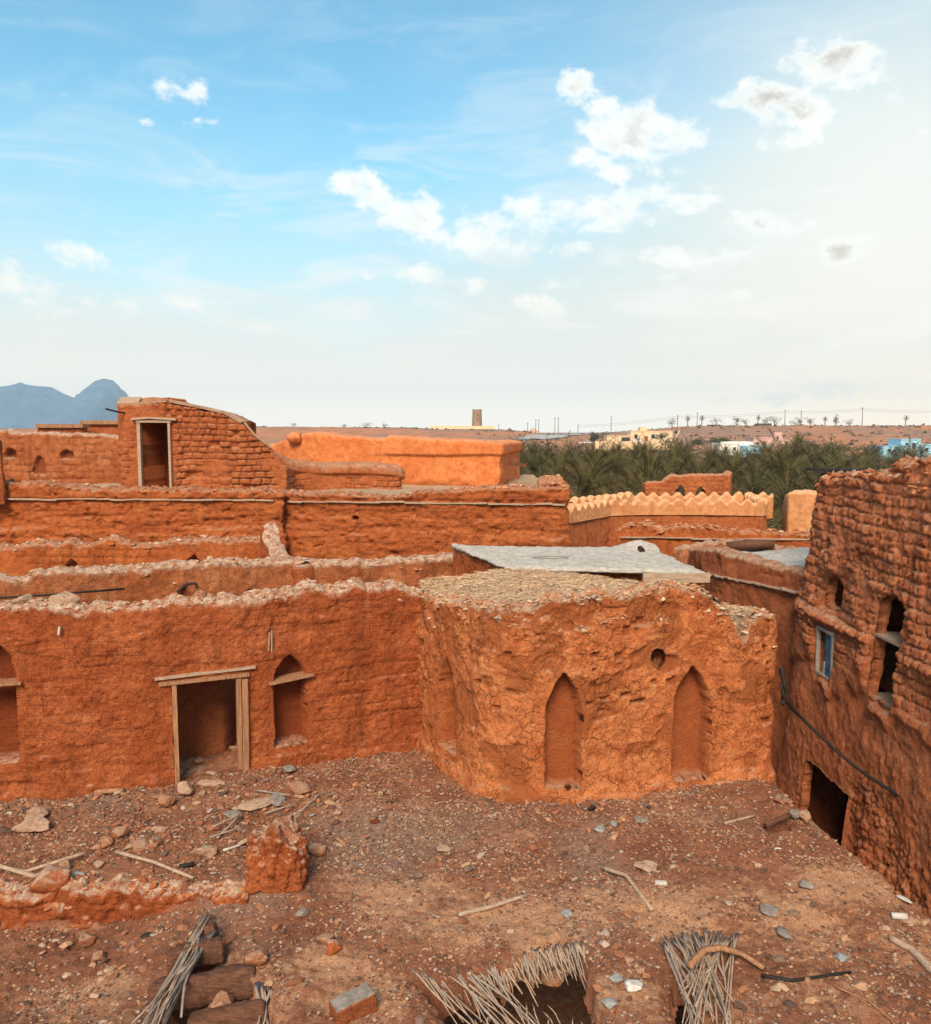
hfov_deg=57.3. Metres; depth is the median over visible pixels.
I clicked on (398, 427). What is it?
scrub
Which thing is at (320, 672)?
ruined wall
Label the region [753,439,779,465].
date palm
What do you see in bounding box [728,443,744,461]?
date palm
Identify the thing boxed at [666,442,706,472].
date palm
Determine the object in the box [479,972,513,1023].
palm rib
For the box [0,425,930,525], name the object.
ground
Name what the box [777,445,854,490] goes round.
date palm
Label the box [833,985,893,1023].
twig
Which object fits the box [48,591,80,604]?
mud lump
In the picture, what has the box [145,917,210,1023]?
palm rib
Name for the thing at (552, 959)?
palm rib
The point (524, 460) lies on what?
date palm
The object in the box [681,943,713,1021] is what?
palm rib
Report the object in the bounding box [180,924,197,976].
palm rib
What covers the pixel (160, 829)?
mud brick
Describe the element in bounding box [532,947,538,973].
palm rib
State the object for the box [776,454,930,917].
stone building
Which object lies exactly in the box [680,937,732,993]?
palm rib
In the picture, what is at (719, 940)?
palm rib
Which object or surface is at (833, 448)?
date palm
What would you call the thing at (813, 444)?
date palm
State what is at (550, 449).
date palm
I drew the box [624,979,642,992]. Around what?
stone
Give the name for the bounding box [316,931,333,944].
mud lump
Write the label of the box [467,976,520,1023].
palm rib
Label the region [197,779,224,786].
flat stone
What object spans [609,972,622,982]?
stone
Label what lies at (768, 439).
pink house
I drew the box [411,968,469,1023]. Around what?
palm rib
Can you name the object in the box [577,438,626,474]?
date palm
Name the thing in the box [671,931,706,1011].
palm rib
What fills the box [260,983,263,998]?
palm rib
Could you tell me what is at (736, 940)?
palm rib
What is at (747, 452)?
date palm
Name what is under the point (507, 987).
palm rib
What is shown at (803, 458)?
date palm
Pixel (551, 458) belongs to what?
date palm
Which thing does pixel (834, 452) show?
date palm
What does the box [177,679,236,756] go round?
partition wall
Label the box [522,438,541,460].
date palm
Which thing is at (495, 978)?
palm rib
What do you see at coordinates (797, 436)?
date palm
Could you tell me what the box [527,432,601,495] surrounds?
date palm
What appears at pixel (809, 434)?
scrub
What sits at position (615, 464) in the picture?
date palm
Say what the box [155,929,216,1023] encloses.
palm rib
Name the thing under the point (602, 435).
scrub tree
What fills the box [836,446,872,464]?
date palm
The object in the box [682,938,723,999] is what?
palm rib
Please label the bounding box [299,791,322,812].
twig
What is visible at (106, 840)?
mud lump
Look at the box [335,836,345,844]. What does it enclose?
stick
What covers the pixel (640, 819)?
mud lump
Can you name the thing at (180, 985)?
palm rib
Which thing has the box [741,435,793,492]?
date palm
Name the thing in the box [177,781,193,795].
mud lump
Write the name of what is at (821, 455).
date palm
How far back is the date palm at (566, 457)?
171.59 m
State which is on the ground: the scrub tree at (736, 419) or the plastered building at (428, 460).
the scrub tree at (736, 419)
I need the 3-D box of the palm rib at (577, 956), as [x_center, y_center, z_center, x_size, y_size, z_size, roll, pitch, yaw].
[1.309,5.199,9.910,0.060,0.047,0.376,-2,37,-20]
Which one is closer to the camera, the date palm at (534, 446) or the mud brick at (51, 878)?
the mud brick at (51, 878)
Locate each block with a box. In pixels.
[416,566,777,804]
[655,880,666,884]
[782,489,816,531]
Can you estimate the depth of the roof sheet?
21.14 m
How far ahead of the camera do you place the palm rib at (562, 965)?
9.84 m
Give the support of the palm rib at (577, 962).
on the terrace
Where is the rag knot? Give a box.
[779,667,789,705]
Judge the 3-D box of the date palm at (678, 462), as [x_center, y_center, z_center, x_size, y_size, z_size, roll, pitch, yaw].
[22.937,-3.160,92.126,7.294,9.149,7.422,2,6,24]
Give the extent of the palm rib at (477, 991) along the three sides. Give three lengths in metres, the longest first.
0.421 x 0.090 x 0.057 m
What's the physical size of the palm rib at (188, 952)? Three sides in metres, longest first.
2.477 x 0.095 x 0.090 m
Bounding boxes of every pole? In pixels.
[0,588,124,598]
[0,851,84,871]
[0,864,59,878]
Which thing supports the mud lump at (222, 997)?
attached to the roof beam at (202, 989)
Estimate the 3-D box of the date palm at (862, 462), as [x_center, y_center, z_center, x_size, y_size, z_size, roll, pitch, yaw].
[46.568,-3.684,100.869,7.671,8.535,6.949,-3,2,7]
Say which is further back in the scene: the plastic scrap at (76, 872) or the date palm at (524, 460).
the date palm at (524, 460)
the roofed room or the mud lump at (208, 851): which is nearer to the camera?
the mud lump at (208, 851)
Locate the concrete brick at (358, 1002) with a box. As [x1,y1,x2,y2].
[329,982,377,1023]
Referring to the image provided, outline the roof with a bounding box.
[80,474,537,496]
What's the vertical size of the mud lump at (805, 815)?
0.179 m
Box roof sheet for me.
[806,468,877,478]
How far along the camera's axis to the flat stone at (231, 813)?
13.37 m
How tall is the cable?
1.913 m
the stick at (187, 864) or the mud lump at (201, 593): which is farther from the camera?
the mud lump at (201, 593)
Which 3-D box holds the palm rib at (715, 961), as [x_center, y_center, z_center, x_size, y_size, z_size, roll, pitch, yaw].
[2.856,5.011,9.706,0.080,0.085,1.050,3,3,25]
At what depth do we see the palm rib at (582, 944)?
9.97 m
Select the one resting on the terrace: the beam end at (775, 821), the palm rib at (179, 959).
the beam end at (775, 821)
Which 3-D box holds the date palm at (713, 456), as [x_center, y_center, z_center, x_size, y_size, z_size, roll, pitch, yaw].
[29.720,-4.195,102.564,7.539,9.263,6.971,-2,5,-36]
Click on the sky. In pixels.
(268, 213)
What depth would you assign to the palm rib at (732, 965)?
9.34 m
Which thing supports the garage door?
in the beige house at (629, 435)
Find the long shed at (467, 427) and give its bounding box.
[430,426,494,429]
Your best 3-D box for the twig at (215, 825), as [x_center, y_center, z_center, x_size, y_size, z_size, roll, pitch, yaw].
[-3.623,4.699,13.016,0.028,0.043,0.542,4,7,39]
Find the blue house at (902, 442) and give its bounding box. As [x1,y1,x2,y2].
[871,439,930,457]
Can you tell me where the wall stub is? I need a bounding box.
[0,440,6,503]
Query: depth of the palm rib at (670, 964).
9.30 m
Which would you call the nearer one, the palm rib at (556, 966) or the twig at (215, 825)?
the palm rib at (556, 966)
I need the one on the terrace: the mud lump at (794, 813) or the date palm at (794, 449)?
the mud lump at (794, 813)
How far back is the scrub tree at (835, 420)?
636.16 m
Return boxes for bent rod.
[761,971,851,981]
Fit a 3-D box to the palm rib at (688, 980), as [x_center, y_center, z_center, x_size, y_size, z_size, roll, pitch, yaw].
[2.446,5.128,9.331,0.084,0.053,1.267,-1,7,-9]
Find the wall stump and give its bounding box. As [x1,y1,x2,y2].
[245,813,309,893]
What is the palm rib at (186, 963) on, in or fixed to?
on the palm rib at (163, 991)
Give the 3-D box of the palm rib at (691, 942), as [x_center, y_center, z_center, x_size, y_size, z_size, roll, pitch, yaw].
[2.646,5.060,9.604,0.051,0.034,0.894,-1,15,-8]
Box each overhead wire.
[578,408,902,425]
[593,410,918,426]
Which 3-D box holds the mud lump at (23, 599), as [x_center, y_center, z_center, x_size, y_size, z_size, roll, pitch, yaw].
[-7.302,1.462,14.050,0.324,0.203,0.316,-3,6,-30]
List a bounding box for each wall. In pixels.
[0,428,120,484]
[0,479,289,550]
[0,534,260,575]
[0,552,453,604]
[0,577,423,801]
[0,872,248,929]
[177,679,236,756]
[260,522,314,583]
[284,474,571,559]
[616,519,810,556]
[673,538,809,563]
[688,546,848,844]
[793,806,930,928]
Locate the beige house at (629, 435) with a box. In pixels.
[595,427,672,449]
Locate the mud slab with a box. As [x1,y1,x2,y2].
[11,816,49,832]
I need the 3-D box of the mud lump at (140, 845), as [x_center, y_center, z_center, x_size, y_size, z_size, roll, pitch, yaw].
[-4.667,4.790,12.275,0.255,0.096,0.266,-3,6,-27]
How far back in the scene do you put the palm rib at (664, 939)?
9.41 m
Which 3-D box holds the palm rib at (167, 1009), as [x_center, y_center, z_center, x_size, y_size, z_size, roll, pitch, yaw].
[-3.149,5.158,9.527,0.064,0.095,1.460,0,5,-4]
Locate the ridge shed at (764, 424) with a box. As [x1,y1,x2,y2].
[755,423,771,425]
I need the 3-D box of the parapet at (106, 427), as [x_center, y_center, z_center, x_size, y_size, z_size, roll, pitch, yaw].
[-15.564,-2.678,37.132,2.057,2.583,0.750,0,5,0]
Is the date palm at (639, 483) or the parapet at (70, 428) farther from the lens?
the date palm at (639, 483)
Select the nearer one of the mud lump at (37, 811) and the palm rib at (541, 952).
the palm rib at (541, 952)
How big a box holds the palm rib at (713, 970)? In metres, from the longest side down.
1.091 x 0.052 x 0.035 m
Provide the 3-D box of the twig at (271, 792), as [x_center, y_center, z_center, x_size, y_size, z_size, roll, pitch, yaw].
[-3.136,4.565,13.860,0.684,0.067,0.027,2,6,25]
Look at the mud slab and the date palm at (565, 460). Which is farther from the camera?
the date palm at (565, 460)
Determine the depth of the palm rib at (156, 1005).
8.70 m
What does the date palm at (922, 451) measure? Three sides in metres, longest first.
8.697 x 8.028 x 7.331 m
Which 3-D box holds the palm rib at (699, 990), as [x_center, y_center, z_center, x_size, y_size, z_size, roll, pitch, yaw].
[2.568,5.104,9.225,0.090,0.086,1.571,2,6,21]
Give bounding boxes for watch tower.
[472,409,481,425]
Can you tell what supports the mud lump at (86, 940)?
on the terrace
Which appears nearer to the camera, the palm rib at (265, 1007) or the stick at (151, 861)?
the palm rib at (265, 1007)
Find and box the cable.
[780,682,898,796]
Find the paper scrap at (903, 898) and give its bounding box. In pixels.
[896,895,912,903]
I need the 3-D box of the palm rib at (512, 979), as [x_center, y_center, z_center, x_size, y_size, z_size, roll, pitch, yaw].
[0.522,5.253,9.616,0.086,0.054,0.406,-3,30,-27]
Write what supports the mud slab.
on the terrace
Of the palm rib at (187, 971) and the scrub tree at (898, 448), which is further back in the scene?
the scrub tree at (898, 448)
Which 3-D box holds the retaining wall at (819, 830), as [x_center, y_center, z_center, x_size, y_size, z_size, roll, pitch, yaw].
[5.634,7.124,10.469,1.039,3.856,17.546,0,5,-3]
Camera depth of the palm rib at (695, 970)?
9.16 m
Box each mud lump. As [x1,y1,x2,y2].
[12,594,32,604]
[24,806,48,819]
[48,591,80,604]
[58,858,70,868]
[78,933,96,946]
[91,950,105,962]
[93,860,104,868]
[99,835,113,848]
[111,826,128,838]
[131,839,149,851]
[140,932,151,937]
[158,793,175,807]
[170,941,177,947]
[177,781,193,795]
[190,845,217,858]
[192,759,202,763]
[193,590,206,597]
[197,790,205,797]
[207,990,234,1007]
[228,746,236,750]
[244,948,267,965]
[282,765,296,772]
[296,907,308,916]
[308,843,326,856]
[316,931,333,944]
[326,939,341,955]
[369,817,379,823]
[436,844,450,851]
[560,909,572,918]
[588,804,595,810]
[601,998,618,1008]
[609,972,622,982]
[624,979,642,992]
[633,860,657,872]
[634,816,647,822]
[760,903,778,916]
[776,926,791,938]
[789,809,799,819]
[798,809,811,822]
[798,879,813,888]
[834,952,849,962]
[902,916,914,923]
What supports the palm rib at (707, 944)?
on the palm rib at (681, 969)
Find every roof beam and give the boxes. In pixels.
[149,964,254,1014]
[166,936,223,974]
[187,999,267,1023]
[192,922,218,937]
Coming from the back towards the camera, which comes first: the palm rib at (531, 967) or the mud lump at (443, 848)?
the mud lump at (443, 848)
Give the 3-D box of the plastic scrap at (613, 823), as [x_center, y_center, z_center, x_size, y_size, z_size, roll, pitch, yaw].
[2.239,4.707,12.879,0.114,0.069,0.177,0,5,0]
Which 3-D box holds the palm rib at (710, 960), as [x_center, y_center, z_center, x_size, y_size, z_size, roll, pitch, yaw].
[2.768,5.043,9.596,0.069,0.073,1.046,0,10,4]
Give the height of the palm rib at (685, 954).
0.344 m
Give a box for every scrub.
[256,425,531,432]
[476,423,930,453]
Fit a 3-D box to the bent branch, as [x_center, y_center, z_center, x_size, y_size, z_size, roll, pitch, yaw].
[-5.785,1.642,17.570,0.533,0.382,0.139,-2,6,-25]
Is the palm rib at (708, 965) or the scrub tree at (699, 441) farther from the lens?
the scrub tree at (699, 441)
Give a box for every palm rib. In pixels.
[131,929,200,1023]
[142,976,179,1023]
[144,913,208,1023]
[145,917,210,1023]
[148,990,166,1023]
[151,953,201,1023]
[152,915,202,1023]
[153,931,211,1023]
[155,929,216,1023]
[157,916,209,1023]
[162,936,205,1023]
[162,1000,171,1021]
[164,936,204,1023]
[166,956,200,1008]
[168,954,193,990]
[171,934,202,989]
[172,950,193,1000]
[177,937,199,973]
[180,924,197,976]
[180,969,190,1017]
[254,982,260,1023]
[259,981,266,1023]
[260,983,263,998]
[266,986,271,1023]
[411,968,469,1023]
[420,972,456,1023]
[424,973,475,1023]
[427,975,452,1011]
[429,976,463,1022]
[441,984,485,1023]
[442,980,474,1023]
[450,976,512,1023]
[456,973,499,1023]
[458,972,486,999]
[463,980,488,1023]
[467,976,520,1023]
[469,974,498,1006]
[470,989,503,1023]
[471,972,534,1023]
[474,977,510,1023]
[478,988,511,1023]
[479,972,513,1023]
[480,972,530,1023]
[482,966,537,1023]
[483,965,522,1021]
[490,964,530,1022]
[501,961,522,994]
[503,972,510,990]
[509,968,516,987]
[515,962,535,994]
[517,958,530,981]
[521,963,538,1006]
[523,951,534,982]
[527,959,540,983]
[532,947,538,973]
[532,1003,539,1023]
[536,948,548,981]
[538,946,549,962]
[544,948,552,967]
[547,945,562,973]
[551,948,562,982]
[553,947,566,971]
[555,943,563,978]
[556,947,568,984]
[558,942,569,974]
[563,945,572,978]
[563,947,576,980]
[566,944,586,982]
[568,948,576,974]
[570,947,585,989]
[573,942,582,976]
[574,940,586,984]
[581,942,584,956]
[661,945,692,1023]
[662,937,712,1011]
[662,942,701,982]
[663,935,702,1014]
[663,947,689,1003]
[665,938,699,1021]
[670,938,696,973]
[670,941,693,1023]
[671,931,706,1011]
[676,939,702,1004]
[677,935,711,980]
[678,935,723,989]
[678,963,715,1020]
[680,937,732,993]
[681,932,696,971]
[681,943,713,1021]
[682,931,710,1023]
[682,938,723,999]
[684,939,699,1023]
[685,938,716,999]
[685,946,703,1023]
[686,931,714,979]
[686,932,695,952]
[686,938,710,1011]
[689,934,714,1023]
[691,929,727,1023]
[692,941,706,995]
[693,937,712,1010]
[694,941,728,1023]
[695,937,721,989]
[695,937,728,1007]
[696,936,733,1001]
[697,935,724,1023]
[698,941,712,1007]
[700,936,729,1021]
[702,927,707,1009]
[702,930,718,1022]
[703,927,723,996]
[705,930,721,973]
[706,964,729,1023]
[708,938,730,976]
[713,938,725,977]
[713,953,720,1023]
[719,934,731,1023]
[721,933,738,978]
[722,934,732,1023]
[725,932,734,1023]
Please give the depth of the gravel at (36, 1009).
11.66 m
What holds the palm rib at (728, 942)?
on the palm rib at (731, 940)
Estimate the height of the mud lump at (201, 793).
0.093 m
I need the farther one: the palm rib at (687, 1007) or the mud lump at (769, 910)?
the mud lump at (769, 910)
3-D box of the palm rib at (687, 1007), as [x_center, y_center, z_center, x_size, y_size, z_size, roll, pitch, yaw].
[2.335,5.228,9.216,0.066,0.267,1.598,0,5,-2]
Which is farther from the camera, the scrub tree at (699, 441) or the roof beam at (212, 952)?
the scrub tree at (699, 441)
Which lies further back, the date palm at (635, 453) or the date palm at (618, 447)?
the date palm at (618, 447)
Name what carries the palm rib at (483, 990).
on the terrace
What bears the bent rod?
on the terrace
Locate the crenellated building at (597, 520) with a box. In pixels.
[567,491,773,546]
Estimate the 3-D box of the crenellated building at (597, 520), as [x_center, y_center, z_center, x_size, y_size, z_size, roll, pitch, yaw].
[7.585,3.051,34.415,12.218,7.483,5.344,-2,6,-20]
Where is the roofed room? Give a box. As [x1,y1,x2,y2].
[451,540,709,655]
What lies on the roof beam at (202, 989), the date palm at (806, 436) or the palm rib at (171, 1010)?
the palm rib at (171, 1010)
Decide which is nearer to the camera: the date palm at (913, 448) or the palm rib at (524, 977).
the palm rib at (524, 977)
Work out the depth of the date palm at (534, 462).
85.57 m
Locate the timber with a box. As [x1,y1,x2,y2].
[94,788,123,794]
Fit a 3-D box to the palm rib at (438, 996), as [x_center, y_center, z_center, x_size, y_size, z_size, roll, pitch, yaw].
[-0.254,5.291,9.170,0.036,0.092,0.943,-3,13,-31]
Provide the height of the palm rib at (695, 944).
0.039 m
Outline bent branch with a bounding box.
[176,582,197,592]
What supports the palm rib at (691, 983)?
on the terrace
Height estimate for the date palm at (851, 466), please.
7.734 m
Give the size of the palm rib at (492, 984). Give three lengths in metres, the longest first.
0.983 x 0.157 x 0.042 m
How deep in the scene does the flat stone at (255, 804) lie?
13.52 m
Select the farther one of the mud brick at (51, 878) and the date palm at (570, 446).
the date palm at (570, 446)
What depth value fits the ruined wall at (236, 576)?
19.04 m
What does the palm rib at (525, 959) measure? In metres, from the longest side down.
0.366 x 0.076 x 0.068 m
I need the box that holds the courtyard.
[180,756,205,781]
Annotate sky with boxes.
[0,0,930,432]
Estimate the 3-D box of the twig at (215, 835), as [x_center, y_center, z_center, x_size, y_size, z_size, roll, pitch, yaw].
[-3.577,4.741,12.592,0.404,0.064,0.028,-3,6,-30]
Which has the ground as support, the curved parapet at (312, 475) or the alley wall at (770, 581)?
the alley wall at (770, 581)
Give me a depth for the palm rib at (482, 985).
9.35 m
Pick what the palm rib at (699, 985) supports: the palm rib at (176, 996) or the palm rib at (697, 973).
the palm rib at (697, 973)
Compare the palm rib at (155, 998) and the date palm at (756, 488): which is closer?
the palm rib at (155, 998)
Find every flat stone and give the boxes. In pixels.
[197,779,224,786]
[223,809,239,817]
[237,796,270,810]
[269,791,286,805]
[286,781,310,794]
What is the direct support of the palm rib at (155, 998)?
on the roof beam at (209, 927)
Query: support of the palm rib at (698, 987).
on the terrace
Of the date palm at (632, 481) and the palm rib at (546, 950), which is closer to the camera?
the palm rib at (546, 950)
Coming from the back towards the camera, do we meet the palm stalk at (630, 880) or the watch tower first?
the watch tower
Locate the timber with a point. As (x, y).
(107, 791)
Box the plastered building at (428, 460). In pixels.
[268,430,526,485]
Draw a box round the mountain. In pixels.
[0,379,128,427]
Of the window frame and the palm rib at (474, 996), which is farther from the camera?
the window frame
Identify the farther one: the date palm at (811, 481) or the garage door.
the garage door
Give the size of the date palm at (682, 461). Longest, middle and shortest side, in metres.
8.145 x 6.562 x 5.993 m
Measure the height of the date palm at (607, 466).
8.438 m
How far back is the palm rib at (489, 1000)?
9.30 m
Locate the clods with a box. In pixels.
[0,751,929,1023]
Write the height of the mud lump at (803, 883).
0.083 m
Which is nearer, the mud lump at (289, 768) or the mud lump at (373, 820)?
the mud lump at (373, 820)
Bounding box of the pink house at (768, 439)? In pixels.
[745,432,793,448]
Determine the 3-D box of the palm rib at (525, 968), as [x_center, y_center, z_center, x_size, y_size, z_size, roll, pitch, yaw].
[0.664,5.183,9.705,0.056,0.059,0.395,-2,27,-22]
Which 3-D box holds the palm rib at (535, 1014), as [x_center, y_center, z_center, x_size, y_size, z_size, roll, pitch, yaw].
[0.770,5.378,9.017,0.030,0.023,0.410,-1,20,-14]
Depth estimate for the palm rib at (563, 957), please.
9.89 m
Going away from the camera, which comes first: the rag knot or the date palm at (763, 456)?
the rag knot
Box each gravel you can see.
[0,751,930,1023]
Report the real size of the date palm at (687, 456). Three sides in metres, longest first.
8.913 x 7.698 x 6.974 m
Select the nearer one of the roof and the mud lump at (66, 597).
the mud lump at (66, 597)
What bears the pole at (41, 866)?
on the terrace
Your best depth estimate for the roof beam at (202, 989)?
9.30 m
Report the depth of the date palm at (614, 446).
170.03 m
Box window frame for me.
[814,625,836,680]
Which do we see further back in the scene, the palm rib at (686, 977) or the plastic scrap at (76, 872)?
the plastic scrap at (76, 872)
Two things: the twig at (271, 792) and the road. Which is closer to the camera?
the twig at (271, 792)
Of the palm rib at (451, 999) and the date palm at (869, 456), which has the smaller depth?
the palm rib at (451, 999)
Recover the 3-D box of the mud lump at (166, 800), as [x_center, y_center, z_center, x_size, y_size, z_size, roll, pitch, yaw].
[-4.804,4.646,13.748,0.262,0.221,0.286,3,6,27]
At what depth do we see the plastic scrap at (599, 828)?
12.76 m
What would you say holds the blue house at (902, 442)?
on the ground
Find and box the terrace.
[0,739,930,1023]
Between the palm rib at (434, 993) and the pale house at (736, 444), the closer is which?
the palm rib at (434, 993)
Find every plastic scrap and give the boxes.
[71,871,84,877]
[594,825,604,831]
[610,820,616,826]
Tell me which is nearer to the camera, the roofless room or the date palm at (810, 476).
the roofless room
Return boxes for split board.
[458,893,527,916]
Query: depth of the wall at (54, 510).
25.11 m
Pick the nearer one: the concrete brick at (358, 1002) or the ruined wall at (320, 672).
the concrete brick at (358, 1002)
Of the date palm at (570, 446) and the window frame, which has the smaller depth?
the window frame
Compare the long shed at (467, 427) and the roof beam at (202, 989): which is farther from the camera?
the long shed at (467, 427)
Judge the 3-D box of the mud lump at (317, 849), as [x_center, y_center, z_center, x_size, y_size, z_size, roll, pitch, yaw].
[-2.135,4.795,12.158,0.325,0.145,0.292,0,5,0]
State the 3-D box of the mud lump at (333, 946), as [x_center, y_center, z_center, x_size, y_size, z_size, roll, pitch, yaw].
[-1.517,5.022,9.831,0.180,0.182,0.114,-1,6,-15]
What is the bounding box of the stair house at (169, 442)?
[105,397,296,489]
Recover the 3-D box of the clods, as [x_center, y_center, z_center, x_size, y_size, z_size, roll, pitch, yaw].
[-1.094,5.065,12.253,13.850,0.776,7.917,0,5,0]
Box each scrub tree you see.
[588,432,599,442]
[597,431,609,440]
[651,433,682,446]
[689,436,705,447]
[704,437,721,443]
[718,435,732,442]
[733,416,741,425]
[833,414,838,424]
[834,443,862,452]
[860,443,883,454]
[891,445,907,458]
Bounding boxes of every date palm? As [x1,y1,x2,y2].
[507,432,541,463]
[520,447,554,477]
[520,448,542,474]
[520,456,594,497]
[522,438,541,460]
[523,439,545,458]
[523,448,567,474]
[525,453,573,484]
[526,448,571,472]
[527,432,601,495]
[528,438,561,474]
[532,433,562,461]
[541,435,634,497]
[546,449,582,480]
[554,461,617,497]
[555,437,583,468]
[555,447,583,474]
[561,442,583,482]
[565,437,625,495]
[565,440,627,494]
[574,437,640,494]
[574,441,607,473]
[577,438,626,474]
[583,449,638,494]
[597,461,660,494]
[600,438,624,458]
[605,438,628,455]
[611,458,681,495]
[613,442,683,492]
[614,449,638,491]
[618,435,655,472]
[619,452,645,490]
[620,442,659,467]
[621,439,689,493]
[622,432,673,473]
[623,435,709,495]
[651,441,703,491]
[655,440,686,471]
[664,445,706,477]
[666,440,740,496]
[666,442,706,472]
[669,448,694,472]
[670,435,703,461]
[686,439,741,474]
[696,446,767,495]
[702,456,748,493]
[710,449,763,493]
[712,444,740,468]
[715,444,736,460]
[721,452,805,529]
[725,454,765,489]
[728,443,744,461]
[733,448,748,467]
[734,440,811,527]
[736,444,760,465]
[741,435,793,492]
[742,429,822,530]
[742,448,759,467]
[743,446,774,490]
[749,451,818,529]
[750,429,823,486]
[751,434,889,528]
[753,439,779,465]
[755,442,793,465]
[765,452,819,492]
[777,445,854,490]
[782,435,812,460]
[782,442,822,485]
[783,430,812,454]
[788,430,813,452]
[790,440,833,484]
[798,440,889,488]
[799,437,822,458]
[805,444,840,480]
[805,449,861,488]
[816,439,850,459]
[817,438,844,467]
[831,456,879,468]
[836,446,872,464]
[841,446,884,468]
[844,443,887,469]
[847,448,890,469]
[861,444,885,469]
[872,449,917,468]
[873,456,894,468]
[874,445,900,469]
[884,435,930,467]
[898,437,927,460]
[913,438,929,457]
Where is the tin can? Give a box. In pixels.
[889,912,907,919]
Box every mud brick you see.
[30,864,71,893]
[151,826,165,832]
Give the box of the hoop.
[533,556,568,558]
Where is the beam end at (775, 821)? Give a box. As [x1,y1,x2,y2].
[763,813,791,827]
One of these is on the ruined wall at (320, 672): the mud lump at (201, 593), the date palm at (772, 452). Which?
the mud lump at (201, 593)
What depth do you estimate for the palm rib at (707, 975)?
9.13 m
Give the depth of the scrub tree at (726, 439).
343.59 m
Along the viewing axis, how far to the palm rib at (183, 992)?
8.93 m
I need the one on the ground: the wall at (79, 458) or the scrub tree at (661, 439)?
the scrub tree at (661, 439)
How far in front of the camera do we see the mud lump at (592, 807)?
13.36 m
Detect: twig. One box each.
[209,828,236,837]
[212,812,242,826]
[255,790,289,795]
[264,803,293,814]
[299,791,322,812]
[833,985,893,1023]
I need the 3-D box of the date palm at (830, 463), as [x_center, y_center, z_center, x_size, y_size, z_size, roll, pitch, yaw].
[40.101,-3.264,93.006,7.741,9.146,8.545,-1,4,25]
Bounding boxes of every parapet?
[36,424,90,433]
[80,421,117,434]
[275,452,404,489]
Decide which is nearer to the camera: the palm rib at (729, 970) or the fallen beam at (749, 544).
the palm rib at (729, 970)
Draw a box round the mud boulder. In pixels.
[286,432,301,443]
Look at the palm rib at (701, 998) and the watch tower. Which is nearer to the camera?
the palm rib at (701, 998)
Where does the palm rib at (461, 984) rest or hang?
on the terrace
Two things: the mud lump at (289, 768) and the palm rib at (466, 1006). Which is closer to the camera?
the palm rib at (466, 1006)
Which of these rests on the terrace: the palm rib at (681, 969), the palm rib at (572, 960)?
the palm rib at (572, 960)
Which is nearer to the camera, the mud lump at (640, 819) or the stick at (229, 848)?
the stick at (229, 848)
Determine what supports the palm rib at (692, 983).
on the palm rib at (691, 983)
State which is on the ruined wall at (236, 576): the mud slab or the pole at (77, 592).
the pole at (77, 592)
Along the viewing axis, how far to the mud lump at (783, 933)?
10.13 m
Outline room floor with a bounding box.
[178,969,687,1023]
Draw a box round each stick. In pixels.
[114,850,194,879]
[178,862,194,868]
[216,816,238,838]
[223,844,242,851]
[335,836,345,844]
[724,814,754,824]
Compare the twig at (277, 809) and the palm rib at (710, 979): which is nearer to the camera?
the palm rib at (710, 979)
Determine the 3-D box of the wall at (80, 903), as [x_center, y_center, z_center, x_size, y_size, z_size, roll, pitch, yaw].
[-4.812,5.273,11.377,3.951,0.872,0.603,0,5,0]
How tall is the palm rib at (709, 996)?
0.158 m
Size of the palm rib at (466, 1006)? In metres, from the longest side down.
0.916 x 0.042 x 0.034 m
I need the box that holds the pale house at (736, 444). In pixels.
[712,442,763,456]
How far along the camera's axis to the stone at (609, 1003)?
8.86 m
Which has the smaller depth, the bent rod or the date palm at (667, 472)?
the bent rod
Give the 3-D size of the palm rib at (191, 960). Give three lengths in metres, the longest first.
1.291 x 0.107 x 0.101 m
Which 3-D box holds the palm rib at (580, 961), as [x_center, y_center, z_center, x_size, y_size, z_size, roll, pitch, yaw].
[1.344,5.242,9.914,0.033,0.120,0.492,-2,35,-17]
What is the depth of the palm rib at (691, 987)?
9.14 m
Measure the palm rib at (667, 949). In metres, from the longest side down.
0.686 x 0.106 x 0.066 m
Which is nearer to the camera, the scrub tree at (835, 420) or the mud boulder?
the mud boulder
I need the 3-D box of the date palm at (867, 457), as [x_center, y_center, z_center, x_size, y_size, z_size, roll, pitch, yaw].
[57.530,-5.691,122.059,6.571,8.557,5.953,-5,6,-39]
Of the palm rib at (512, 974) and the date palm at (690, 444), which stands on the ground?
the date palm at (690, 444)
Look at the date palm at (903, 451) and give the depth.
121.83 m
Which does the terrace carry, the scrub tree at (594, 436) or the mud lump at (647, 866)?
the mud lump at (647, 866)
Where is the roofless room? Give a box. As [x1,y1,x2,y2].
[641,470,731,496]
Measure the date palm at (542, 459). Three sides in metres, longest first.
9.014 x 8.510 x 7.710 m
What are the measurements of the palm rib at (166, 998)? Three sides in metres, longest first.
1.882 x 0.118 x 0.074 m
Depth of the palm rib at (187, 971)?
9.09 m
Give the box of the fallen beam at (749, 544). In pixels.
[726,539,774,549]
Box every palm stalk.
[601,865,653,911]
[686,945,764,970]
[889,935,930,973]
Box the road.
[515,434,581,439]
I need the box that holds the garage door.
[621,437,629,440]
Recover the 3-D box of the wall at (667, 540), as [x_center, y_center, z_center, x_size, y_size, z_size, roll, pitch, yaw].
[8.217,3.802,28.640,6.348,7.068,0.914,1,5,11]
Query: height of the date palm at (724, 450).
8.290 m
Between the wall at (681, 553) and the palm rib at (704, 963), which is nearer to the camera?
the palm rib at (704, 963)

